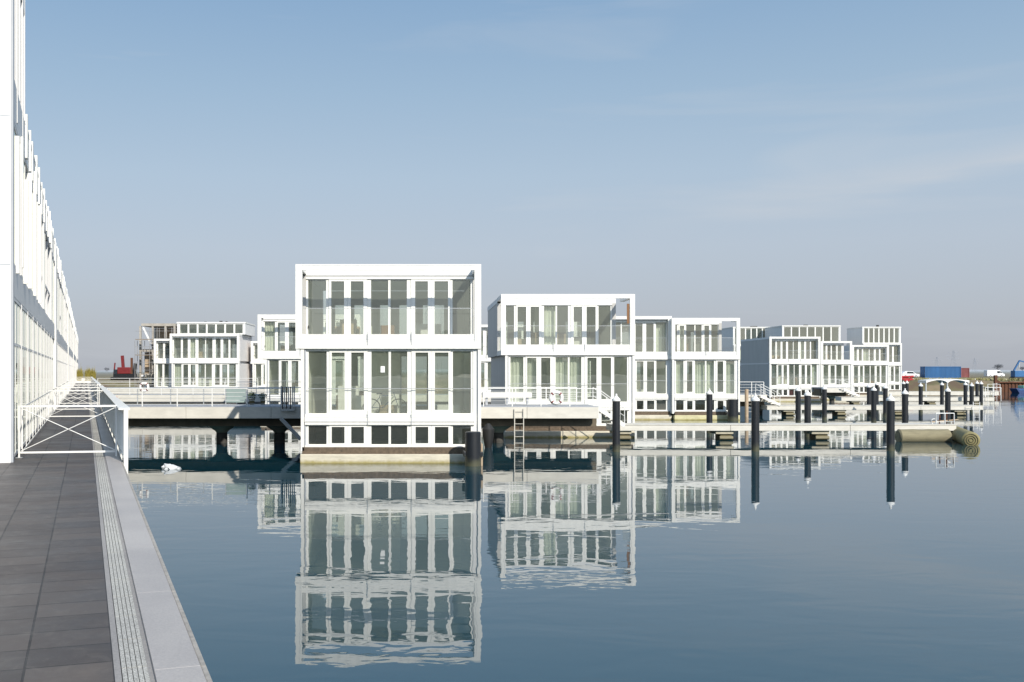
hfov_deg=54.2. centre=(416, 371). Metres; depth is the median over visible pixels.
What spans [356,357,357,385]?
window
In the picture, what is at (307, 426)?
window
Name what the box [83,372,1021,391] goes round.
ground
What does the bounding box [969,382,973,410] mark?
mooring pile
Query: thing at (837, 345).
window
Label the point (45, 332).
window
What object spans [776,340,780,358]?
window
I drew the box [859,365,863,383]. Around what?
window
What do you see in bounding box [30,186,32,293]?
window
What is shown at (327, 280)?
window
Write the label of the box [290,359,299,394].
window
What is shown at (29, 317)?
window
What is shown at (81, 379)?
walkway barrier
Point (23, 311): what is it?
window
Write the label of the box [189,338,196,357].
window
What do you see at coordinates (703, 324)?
window
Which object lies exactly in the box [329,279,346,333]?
window
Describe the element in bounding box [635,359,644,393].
window
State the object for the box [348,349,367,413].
window
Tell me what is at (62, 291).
window
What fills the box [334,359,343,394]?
window
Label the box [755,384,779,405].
jetty stair
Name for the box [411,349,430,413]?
window
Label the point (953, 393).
floating pontoon
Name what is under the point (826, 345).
window
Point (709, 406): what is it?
mooring pile
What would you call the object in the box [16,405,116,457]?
walkway barrier
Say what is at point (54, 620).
quay
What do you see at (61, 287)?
window
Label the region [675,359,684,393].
window
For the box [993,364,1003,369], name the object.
bare tree
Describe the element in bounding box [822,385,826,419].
mooring pile
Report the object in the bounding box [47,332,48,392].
window
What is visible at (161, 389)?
jetty railing
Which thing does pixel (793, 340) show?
window
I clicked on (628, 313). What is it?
wooden panel
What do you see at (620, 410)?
window
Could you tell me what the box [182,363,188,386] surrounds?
window
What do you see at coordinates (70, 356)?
window
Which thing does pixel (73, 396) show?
walkway barrier
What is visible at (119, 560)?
drain strip
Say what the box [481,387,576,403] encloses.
jetty railing
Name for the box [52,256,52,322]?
window
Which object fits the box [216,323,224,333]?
window
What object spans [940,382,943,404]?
mooring pile
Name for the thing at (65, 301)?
window
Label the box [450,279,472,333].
window
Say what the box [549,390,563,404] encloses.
lifebuoy
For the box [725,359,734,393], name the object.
window
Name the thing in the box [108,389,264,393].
jetty
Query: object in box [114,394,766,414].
jetty
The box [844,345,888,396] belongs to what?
floating house
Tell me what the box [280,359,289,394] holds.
window
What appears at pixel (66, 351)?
window
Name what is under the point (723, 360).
window
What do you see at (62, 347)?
window
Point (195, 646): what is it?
coping rim
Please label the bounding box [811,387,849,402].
boat
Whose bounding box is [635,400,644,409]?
window
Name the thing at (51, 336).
window
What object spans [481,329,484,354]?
window
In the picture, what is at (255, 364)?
window
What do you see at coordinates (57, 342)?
window
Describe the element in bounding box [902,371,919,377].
parked car
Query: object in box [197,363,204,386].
window
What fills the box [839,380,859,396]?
jetty stair
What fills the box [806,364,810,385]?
window
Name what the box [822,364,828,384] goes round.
window
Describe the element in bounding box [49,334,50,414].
window
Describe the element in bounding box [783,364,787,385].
window
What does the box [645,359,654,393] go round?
window
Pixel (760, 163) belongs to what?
sky
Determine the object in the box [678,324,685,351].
window
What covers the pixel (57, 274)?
window
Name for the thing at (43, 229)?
window
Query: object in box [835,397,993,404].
floating pontoon
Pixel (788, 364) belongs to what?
window
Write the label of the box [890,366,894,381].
window
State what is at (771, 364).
window
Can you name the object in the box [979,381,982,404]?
mooring pile
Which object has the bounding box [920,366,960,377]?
shipping container
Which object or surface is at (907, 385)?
mooring pile
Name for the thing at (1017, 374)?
crane
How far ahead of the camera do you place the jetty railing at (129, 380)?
100.05 m
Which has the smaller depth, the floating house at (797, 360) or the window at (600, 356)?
the window at (600, 356)
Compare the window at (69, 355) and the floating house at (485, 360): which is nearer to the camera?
the window at (69, 355)
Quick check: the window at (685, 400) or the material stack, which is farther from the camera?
the material stack
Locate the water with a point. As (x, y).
(710, 557)
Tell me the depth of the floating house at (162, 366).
106.81 m
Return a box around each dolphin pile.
[463,431,482,466]
[724,399,739,420]
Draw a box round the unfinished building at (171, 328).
[139,323,176,386]
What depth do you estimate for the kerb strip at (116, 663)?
7.45 m
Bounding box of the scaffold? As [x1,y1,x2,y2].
[135,328,166,386]
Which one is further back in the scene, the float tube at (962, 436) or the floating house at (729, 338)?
the floating house at (729, 338)
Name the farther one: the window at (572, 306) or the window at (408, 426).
the window at (572, 306)
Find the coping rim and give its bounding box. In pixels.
[90,383,212,681]
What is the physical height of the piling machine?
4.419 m
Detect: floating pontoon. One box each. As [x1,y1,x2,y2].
[605,423,956,439]
[761,405,983,415]
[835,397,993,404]
[879,391,998,396]
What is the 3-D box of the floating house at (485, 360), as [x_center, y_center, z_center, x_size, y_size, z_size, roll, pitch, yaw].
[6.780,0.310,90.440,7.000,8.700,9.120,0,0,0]
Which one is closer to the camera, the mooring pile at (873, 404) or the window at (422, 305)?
the window at (422, 305)
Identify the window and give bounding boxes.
[14,124,19,274]
[14,298,20,456]
[20,144,24,278]
[21,305,26,448]
[27,311,32,440]
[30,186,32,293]
[33,317,36,434]
[37,202,37,300]
[37,321,40,429]
[41,326,43,424]
[42,223,44,310]
[44,328,46,418]
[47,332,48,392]
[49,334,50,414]
[50,249,51,320]
[51,336,52,410]
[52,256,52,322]
[53,259,54,325]
[57,274,58,331]
[57,342,57,404]
[58,343,59,385]
[59,280,59,332]
[60,345,60,384]
[61,287,61,335]
[61,346,61,399]
[62,291,62,336]
[62,347,62,383]
[63,294,63,338]
[63,348,63,383]
[64,298,64,339]
[64,349,64,382]
[65,301,65,341]
[65,350,65,382]
[66,305,66,342]
[66,351,66,392]
[69,316,69,346]
[69,355,69,389]
[70,318,70,348]
[70,356,70,389]
[74,333,77,383]
[156,363,162,386]
[163,363,169,386]
[173,338,181,357]
[174,363,181,386]
[182,338,188,357]
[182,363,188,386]
[188,323,197,333]
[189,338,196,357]
[189,363,196,386]
[197,338,205,357]
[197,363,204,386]
[198,323,206,333]
[205,363,212,386]
[207,323,215,333]
[212,338,213,357]
[213,363,220,386]
[214,338,221,357]
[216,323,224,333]
[221,363,227,386]
[222,338,228,357]
[225,323,233,333]
[228,363,236,386]
[255,364,261,385]
[262,364,264,385]
[264,321,275,350]
[268,359,279,394]
[276,321,286,350]
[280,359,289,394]
[287,321,297,350]
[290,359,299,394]
[300,359,300,394]
[306,279,328,333]
[306,425,328,444]
[307,349,328,413]
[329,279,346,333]
[329,349,347,413]
[329,425,347,444]
[332,359,333,394]
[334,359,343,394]
[347,279,366,333]
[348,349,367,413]
[348,425,367,444]
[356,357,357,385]
[367,279,388,333]
[368,349,389,413]
[368,425,389,444]
[389,279,410,333]
[390,349,410,413]
[390,425,410,444]
[400,357,427,405]
[411,279,430,333]
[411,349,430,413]
[411,425,430,444]
[422,305,444,333]
[431,279,449,333]
[432,349,450,413]
[432,425,450,444]
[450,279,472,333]
[451,349,472,413]
[451,425,472,444]
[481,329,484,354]
[481,362,485,389]
[486,362,490,389]
[506,305,515,344]
[509,355,524,401]
[513,322,524,344]
[516,305,527,344]
[525,355,538,401]
[528,305,541,344]
[539,355,552,401]
[542,305,555,344]
[553,355,568,401]
[556,305,570,344]
[569,355,583,401]
[571,305,583,344]
[584,305,596,344]
[584,355,598,401]
[587,360,590,393]
[591,360,591,395]
[597,305,611,344]
[599,355,612,401]
[599,410,611,424]
[613,355,628,401]
[620,410,628,422]
[635,322,643,351]
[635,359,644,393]
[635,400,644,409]
[644,322,654,351]
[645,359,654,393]
[645,400,654,409]
[655,322,666,351]
[655,359,666,393]
[675,324,677,351]
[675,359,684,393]
[675,400,684,410]
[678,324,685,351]
[685,359,693,393]
[685,400,693,410]
[686,324,694,351]
[694,359,704,393]
[694,400,705,410]
[695,324,702,351]
[703,324,709,351]
[705,359,715,393]
[710,324,718,351]
[716,359,724,393]
[716,400,724,410]
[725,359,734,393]
[771,364,776,385]
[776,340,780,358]
[777,364,782,385]
[781,340,786,358]
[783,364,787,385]
[788,364,793,385]
[793,340,798,358]
[794,364,799,385]
[799,340,804,358]
[800,364,805,385]
[805,340,810,358]
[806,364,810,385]
[811,364,816,385]
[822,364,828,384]
[826,345,831,359]
[829,364,835,384]
[837,345,841,359]
[842,364,848,384]
[853,365,858,383]
[858,348,862,360]
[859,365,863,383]
[869,348,874,360]
[870,365,875,383]
[876,365,880,383]
[884,328,888,342]
[889,328,893,342]
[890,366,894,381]
[893,346,898,361]
[894,328,898,342]
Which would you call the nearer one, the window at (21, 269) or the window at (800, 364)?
the window at (21, 269)
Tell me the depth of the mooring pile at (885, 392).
74.88 m
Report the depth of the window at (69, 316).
83.47 m
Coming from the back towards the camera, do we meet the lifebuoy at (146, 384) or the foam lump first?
the lifebuoy at (146, 384)
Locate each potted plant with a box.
[248,391,256,404]
[258,393,266,404]
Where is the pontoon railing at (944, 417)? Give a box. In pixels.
[935,413,954,423]
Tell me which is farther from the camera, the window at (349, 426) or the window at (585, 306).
the window at (585, 306)
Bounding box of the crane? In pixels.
[1009,360,1023,378]
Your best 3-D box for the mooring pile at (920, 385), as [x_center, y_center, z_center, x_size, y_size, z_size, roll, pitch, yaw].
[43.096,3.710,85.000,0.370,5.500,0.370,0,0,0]
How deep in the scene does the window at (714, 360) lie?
70.70 m
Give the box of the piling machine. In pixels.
[110,355,138,379]
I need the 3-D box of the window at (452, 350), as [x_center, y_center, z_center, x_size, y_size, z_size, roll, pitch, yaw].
[1.701,0.390,37.645,0.838,2.478,0.090,0,0,0]
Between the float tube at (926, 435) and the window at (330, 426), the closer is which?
the window at (330, 426)
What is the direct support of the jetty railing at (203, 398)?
attached to the jetty at (221, 420)
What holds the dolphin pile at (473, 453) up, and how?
in the water
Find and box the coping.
[89,384,206,681]
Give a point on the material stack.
(150, 384)
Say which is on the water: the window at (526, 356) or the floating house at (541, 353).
the floating house at (541, 353)
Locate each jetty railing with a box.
[97,378,257,381]
[105,387,300,403]
[107,388,280,405]
[129,382,256,394]
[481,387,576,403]
[483,388,598,405]
[740,382,763,394]
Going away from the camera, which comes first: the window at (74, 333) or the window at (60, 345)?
the window at (60, 345)
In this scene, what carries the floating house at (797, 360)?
on the water
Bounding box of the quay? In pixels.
[0,383,114,681]
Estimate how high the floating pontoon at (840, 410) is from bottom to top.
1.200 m
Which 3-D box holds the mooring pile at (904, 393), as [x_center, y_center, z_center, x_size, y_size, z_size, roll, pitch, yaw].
[27.509,3.710,56.000,0.370,5.500,0.370,0,0,0]
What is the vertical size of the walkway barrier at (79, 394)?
1.000 m
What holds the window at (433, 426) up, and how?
in the floating house at (343, 430)
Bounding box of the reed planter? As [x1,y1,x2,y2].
[77,367,96,381]
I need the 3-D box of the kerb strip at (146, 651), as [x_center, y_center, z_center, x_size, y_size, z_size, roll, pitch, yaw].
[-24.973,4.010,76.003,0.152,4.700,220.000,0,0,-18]
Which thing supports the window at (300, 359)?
in the floating house at (273, 355)
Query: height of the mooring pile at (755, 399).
5.500 m
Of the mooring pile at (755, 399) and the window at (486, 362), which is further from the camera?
the window at (486, 362)
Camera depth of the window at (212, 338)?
105.57 m
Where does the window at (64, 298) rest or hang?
in the quay building at (38, 346)
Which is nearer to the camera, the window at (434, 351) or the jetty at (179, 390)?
the window at (434, 351)
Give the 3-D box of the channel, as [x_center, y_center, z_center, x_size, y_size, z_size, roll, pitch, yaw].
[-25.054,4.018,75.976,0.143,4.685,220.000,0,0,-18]
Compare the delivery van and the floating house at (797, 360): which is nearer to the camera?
the floating house at (797, 360)
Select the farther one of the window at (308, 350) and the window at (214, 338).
the window at (214, 338)
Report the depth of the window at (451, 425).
37.56 m
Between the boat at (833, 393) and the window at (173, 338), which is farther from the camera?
the boat at (833, 393)
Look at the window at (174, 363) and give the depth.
105.11 m
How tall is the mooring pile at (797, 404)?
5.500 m
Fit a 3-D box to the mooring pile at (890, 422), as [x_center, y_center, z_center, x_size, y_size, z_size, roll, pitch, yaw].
[20.595,3.710,43.200,0.370,5.500,0.370,0,0,0]
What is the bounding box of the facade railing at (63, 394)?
[22,381,67,451]
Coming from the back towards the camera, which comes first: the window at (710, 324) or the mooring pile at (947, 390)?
the window at (710, 324)
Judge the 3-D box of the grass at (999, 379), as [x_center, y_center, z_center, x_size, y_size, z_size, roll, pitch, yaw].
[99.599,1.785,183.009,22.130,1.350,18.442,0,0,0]
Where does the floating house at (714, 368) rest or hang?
on the water
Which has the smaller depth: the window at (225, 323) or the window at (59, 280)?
the window at (59, 280)
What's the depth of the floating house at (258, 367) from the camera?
110.10 m
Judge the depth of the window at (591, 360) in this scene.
61.85 m
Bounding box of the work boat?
[1009,385,1023,392]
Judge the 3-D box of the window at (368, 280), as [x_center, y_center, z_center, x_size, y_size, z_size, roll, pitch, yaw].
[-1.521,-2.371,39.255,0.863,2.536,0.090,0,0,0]
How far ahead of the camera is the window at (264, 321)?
69.25 m
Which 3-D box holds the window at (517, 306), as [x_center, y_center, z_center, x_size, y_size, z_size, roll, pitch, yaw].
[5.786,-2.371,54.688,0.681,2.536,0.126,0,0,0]
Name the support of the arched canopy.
in the water
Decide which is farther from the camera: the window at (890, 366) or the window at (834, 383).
the window at (890, 366)
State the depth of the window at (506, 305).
54.66 m
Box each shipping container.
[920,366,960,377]
[961,368,968,376]
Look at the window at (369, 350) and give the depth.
37.60 m
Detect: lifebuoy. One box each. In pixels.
[139,382,148,391]
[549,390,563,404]
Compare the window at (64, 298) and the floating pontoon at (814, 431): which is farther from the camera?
the window at (64, 298)
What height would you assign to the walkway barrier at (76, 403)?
1.000 m
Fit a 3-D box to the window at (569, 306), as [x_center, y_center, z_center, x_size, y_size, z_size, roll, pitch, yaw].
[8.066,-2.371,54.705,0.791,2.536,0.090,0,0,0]
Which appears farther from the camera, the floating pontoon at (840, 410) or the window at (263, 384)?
the window at (263, 384)
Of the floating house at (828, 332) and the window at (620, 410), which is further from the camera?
the floating house at (828, 332)
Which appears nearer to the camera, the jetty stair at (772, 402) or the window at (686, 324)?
the window at (686, 324)
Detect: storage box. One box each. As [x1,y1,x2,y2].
[355,395,363,409]
[372,395,380,412]
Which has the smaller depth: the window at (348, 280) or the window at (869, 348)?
the window at (348, 280)
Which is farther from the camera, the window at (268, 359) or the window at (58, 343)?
the window at (268, 359)
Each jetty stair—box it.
[593,387,624,426]
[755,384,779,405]
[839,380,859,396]
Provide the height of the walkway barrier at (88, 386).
1.000 m
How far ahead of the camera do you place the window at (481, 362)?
86.06 m
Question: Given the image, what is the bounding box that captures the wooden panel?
[627,304,629,323]
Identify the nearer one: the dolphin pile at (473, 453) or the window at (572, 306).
the dolphin pile at (473, 453)
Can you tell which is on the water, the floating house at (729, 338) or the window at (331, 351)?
the floating house at (729, 338)
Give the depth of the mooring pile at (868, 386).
79.87 m
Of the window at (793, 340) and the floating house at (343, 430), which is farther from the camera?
the window at (793, 340)
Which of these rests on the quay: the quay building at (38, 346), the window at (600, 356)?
the quay building at (38, 346)
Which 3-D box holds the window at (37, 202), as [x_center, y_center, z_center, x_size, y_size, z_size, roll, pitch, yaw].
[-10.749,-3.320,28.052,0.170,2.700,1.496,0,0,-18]
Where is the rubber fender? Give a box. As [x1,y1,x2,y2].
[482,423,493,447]
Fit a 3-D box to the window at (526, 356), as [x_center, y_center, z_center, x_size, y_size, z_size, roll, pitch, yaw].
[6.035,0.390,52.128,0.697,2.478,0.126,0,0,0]
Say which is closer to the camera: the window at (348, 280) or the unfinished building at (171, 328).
the window at (348, 280)
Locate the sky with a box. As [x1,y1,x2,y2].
[25,0,1023,371]
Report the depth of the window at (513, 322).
61.85 m
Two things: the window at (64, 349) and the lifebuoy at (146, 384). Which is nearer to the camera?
the lifebuoy at (146, 384)
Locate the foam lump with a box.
[162,463,180,469]
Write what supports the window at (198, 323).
in the floating house at (188, 340)
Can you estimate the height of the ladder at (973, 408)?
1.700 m
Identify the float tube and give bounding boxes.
[895,429,951,441]
[951,426,979,445]
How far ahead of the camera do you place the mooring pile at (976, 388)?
102.89 m
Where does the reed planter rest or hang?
on the quay
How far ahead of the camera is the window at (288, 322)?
69.22 m
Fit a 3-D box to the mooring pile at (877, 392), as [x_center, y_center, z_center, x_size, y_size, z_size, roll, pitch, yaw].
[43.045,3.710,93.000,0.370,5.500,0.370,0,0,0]
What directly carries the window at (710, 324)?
in the floating house at (714, 368)
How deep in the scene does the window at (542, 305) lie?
54.66 m
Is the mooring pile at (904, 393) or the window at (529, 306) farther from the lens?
the mooring pile at (904, 393)
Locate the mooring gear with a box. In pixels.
[930,411,957,423]
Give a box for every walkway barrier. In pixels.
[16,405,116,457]
[48,390,104,418]
[54,387,99,411]
[59,385,97,404]
[64,382,95,398]
[67,381,93,393]
[70,379,92,389]
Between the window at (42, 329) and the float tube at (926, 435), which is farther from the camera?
the float tube at (926, 435)
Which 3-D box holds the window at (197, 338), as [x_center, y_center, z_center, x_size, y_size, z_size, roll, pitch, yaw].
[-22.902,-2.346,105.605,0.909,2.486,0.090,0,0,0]
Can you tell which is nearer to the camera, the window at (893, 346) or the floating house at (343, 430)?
the floating house at (343, 430)
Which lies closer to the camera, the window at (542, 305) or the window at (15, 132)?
the window at (15, 132)
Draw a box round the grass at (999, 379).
[912,377,1023,380]
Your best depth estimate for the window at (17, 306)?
19.78 m
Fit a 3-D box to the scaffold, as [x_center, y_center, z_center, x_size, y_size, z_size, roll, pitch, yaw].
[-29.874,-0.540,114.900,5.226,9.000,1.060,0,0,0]
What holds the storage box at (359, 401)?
on the floating house at (343, 430)
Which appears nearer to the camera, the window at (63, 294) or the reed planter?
the window at (63, 294)
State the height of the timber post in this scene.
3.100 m
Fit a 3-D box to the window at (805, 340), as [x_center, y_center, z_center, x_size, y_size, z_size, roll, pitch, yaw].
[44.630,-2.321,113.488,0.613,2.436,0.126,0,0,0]
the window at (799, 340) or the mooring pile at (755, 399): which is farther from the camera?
the window at (799, 340)
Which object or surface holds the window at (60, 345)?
in the quay building at (38, 346)
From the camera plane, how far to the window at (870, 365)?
132.09 m
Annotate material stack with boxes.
[140,375,152,386]
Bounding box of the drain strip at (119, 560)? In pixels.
[87,383,149,681]
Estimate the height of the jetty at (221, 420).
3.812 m
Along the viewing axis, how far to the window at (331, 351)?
37.57 m
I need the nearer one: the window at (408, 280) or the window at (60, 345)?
the window at (408, 280)
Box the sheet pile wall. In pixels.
[994,375,1023,391]
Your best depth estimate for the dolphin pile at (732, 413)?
69.30 m
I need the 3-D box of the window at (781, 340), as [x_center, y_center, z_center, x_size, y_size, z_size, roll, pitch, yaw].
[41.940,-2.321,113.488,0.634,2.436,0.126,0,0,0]
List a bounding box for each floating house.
[154,339,171,386]
[170,321,254,386]
[251,341,294,386]
[258,314,363,403]
[295,264,480,462]
[481,325,522,393]
[487,294,634,437]
[566,316,671,419]
[667,318,739,419]
[722,326,765,392]
[741,337,820,401]
[764,325,840,379]
[820,341,851,399]
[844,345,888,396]
[846,325,901,390]
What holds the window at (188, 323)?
in the floating house at (188, 340)
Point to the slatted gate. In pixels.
(286, 409)
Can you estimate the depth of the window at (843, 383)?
120.07 m
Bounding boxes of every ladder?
[514,408,523,444]
[973,402,979,415]
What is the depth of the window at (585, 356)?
52.07 m
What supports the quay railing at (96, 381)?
attached to the coping rim
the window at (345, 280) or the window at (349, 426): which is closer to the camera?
the window at (349, 426)
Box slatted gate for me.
[281,386,294,410]
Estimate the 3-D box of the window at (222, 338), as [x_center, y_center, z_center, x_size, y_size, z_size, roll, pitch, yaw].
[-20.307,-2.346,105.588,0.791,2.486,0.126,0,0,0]
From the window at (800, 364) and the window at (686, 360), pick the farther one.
the window at (800, 364)
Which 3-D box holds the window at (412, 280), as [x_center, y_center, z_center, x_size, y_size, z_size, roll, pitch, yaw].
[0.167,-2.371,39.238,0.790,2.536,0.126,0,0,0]
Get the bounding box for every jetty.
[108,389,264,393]
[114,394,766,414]
[126,404,598,442]
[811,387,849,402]
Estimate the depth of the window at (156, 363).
106.61 m
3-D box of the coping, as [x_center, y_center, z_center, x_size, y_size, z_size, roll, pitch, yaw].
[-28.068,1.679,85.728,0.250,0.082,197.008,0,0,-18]
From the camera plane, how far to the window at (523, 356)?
52.10 m
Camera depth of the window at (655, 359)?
71.10 m
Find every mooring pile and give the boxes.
[612,394,620,451]
[706,388,712,432]
[751,393,759,451]
[795,386,800,422]
[804,389,810,436]
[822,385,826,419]
[866,384,871,413]
[871,386,876,422]
[875,382,878,404]
[883,384,887,416]
[886,393,894,450]
[901,388,908,422]
[905,381,908,403]
[918,383,922,411]
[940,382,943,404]
[944,386,950,423]
[963,382,967,404]
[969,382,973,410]
[975,381,978,396]
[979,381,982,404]
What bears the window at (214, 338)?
in the floating house at (188, 340)
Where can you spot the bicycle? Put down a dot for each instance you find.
(379, 407)
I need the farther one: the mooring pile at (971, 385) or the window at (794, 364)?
the window at (794, 364)
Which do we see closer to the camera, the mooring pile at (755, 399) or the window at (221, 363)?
the mooring pile at (755, 399)
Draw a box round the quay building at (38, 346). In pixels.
[0,0,77,462]
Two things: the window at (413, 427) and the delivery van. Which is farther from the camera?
the delivery van
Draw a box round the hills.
[95,369,1023,371]
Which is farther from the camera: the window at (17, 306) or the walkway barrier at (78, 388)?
the walkway barrier at (78, 388)
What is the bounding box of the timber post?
[745,389,747,416]
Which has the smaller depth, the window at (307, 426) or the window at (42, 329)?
the window at (42, 329)
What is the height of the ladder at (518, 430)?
2.470 m
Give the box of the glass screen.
[225,387,246,403]
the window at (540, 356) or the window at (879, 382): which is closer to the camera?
the window at (540, 356)
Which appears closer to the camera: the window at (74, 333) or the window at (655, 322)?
the window at (655, 322)
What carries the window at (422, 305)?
in the floating house at (343, 430)
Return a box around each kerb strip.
[87,388,121,681]
[88,384,155,681]
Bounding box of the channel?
[89,402,144,681]
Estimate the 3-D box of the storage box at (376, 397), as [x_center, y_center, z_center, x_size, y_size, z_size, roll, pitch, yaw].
[-1.615,1.335,39.400,0.420,0.790,0.320,0,0,0]
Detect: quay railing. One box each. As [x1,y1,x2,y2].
[91,377,100,404]
[98,385,129,473]
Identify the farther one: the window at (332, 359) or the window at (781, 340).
the window at (781, 340)
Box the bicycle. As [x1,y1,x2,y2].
[363,390,406,412]
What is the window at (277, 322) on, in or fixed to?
in the floating house at (273, 355)
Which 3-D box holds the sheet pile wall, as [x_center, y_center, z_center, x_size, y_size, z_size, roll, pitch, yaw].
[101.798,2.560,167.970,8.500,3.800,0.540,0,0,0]
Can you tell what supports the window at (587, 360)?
in the floating house at (653, 359)
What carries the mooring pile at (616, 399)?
in the water
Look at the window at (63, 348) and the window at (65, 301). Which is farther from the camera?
the window at (65, 301)
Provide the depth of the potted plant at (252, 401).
49.01 m
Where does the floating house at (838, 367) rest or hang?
on the water
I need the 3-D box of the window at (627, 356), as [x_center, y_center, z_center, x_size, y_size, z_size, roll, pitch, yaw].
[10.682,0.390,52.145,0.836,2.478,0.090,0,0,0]
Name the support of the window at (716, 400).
in the floating house at (714, 368)
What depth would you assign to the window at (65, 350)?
66.60 m
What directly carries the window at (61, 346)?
in the quay building at (38, 346)
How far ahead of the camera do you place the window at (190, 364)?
105.06 m
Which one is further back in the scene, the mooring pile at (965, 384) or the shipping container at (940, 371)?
the shipping container at (940, 371)
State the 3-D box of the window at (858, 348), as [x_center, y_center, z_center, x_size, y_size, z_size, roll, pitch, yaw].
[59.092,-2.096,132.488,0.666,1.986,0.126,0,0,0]
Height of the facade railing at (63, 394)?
0.875 m
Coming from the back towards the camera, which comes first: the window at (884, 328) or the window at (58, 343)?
the window at (884, 328)
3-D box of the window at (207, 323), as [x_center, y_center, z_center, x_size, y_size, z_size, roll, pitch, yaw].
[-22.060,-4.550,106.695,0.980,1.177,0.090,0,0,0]
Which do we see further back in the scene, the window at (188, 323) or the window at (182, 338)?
the window at (188, 323)
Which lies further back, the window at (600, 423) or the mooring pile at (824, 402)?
the mooring pile at (824, 402)
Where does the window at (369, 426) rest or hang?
in the floating house at (343, 430)
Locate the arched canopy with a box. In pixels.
[918,379,968,390]
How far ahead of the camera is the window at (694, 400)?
70.65 m
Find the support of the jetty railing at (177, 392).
attached to the jetty at (221, 420)
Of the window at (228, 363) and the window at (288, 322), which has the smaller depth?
the window at (288, 322)
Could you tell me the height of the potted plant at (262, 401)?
0.614 m
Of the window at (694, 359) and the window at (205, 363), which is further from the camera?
the window at (205, 363)
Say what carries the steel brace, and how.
attached to the jetty at (221, 420)
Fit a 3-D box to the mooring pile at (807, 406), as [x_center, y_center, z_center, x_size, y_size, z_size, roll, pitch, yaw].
[20.644,3.710,52.500,0.370,5.500,0.370,0,0,0]
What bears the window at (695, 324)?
in the floating house at (714, 368)
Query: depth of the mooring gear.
50.28 m
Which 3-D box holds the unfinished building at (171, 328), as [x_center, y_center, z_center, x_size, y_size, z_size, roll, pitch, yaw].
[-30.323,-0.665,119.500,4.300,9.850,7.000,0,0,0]
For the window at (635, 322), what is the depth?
71.38 m
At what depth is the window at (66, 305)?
69.98 m
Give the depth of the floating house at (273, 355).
68.61 m
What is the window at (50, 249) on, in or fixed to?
in the quay building at (38, 346)
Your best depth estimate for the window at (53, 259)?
41.93 m
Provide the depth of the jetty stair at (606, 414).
48.48 m
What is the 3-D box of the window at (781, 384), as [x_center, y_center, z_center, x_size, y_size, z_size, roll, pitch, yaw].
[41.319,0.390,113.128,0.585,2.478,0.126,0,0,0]
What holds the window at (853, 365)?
in the floating house at (871, 362)
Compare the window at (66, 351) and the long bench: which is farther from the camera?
the window at (66, 351)
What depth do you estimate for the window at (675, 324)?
71.85 m
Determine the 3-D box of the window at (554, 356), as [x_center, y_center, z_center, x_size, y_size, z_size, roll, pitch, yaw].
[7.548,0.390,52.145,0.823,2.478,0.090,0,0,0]
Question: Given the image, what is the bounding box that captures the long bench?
[482,392,531,404]
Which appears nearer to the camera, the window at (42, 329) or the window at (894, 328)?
the window at (42, 329)
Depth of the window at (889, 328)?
150.36 m
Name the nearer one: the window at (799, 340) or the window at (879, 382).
the window at (799, 340)
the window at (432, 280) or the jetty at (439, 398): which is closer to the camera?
the window at (432, 280)
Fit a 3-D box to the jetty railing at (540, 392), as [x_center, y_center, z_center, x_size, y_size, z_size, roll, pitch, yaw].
[5.830,1.475,46.660,5.447,1.370,0.044,0,0,0]
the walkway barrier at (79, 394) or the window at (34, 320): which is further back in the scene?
the walkway barrier at (79, 394)
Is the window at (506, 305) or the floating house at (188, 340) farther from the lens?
the floating house at (188, 340)
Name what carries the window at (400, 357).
in the floating house at (343, 430)
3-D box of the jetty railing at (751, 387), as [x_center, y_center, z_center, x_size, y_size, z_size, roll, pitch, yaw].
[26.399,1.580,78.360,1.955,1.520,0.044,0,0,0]
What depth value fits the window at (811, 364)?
113.10 m
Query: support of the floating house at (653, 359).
on the water
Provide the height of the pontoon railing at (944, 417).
1.070 m
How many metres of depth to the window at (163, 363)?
106.61 m
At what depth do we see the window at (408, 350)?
37.60 m
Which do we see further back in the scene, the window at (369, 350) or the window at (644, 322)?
the window at (644, 322)
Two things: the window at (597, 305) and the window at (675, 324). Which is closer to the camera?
the window at (597, 305)
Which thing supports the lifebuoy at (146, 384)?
hanging from the jetty railing at (203, 398)
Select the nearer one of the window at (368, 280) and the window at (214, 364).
the window at (368, 280)
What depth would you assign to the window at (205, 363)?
105.11 m
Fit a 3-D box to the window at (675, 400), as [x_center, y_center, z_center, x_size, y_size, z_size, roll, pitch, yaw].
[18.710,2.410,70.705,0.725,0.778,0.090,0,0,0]
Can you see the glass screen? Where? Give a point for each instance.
(235, 399)
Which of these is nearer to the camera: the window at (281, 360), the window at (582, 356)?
the window at (582, 356)
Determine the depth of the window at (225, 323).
106.66 m
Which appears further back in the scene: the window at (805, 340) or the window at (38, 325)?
the window at (805, 340)
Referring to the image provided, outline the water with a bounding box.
[100,391,1023,681]
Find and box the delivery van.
[984,370,1004,375]
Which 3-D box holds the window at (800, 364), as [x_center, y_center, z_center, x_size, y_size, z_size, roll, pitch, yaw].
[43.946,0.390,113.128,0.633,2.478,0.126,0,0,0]
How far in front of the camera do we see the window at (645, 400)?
71.03 m
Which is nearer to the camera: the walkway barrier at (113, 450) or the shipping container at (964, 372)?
the walkway barrier at (113, 450)
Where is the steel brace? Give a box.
[279,417,300,439]

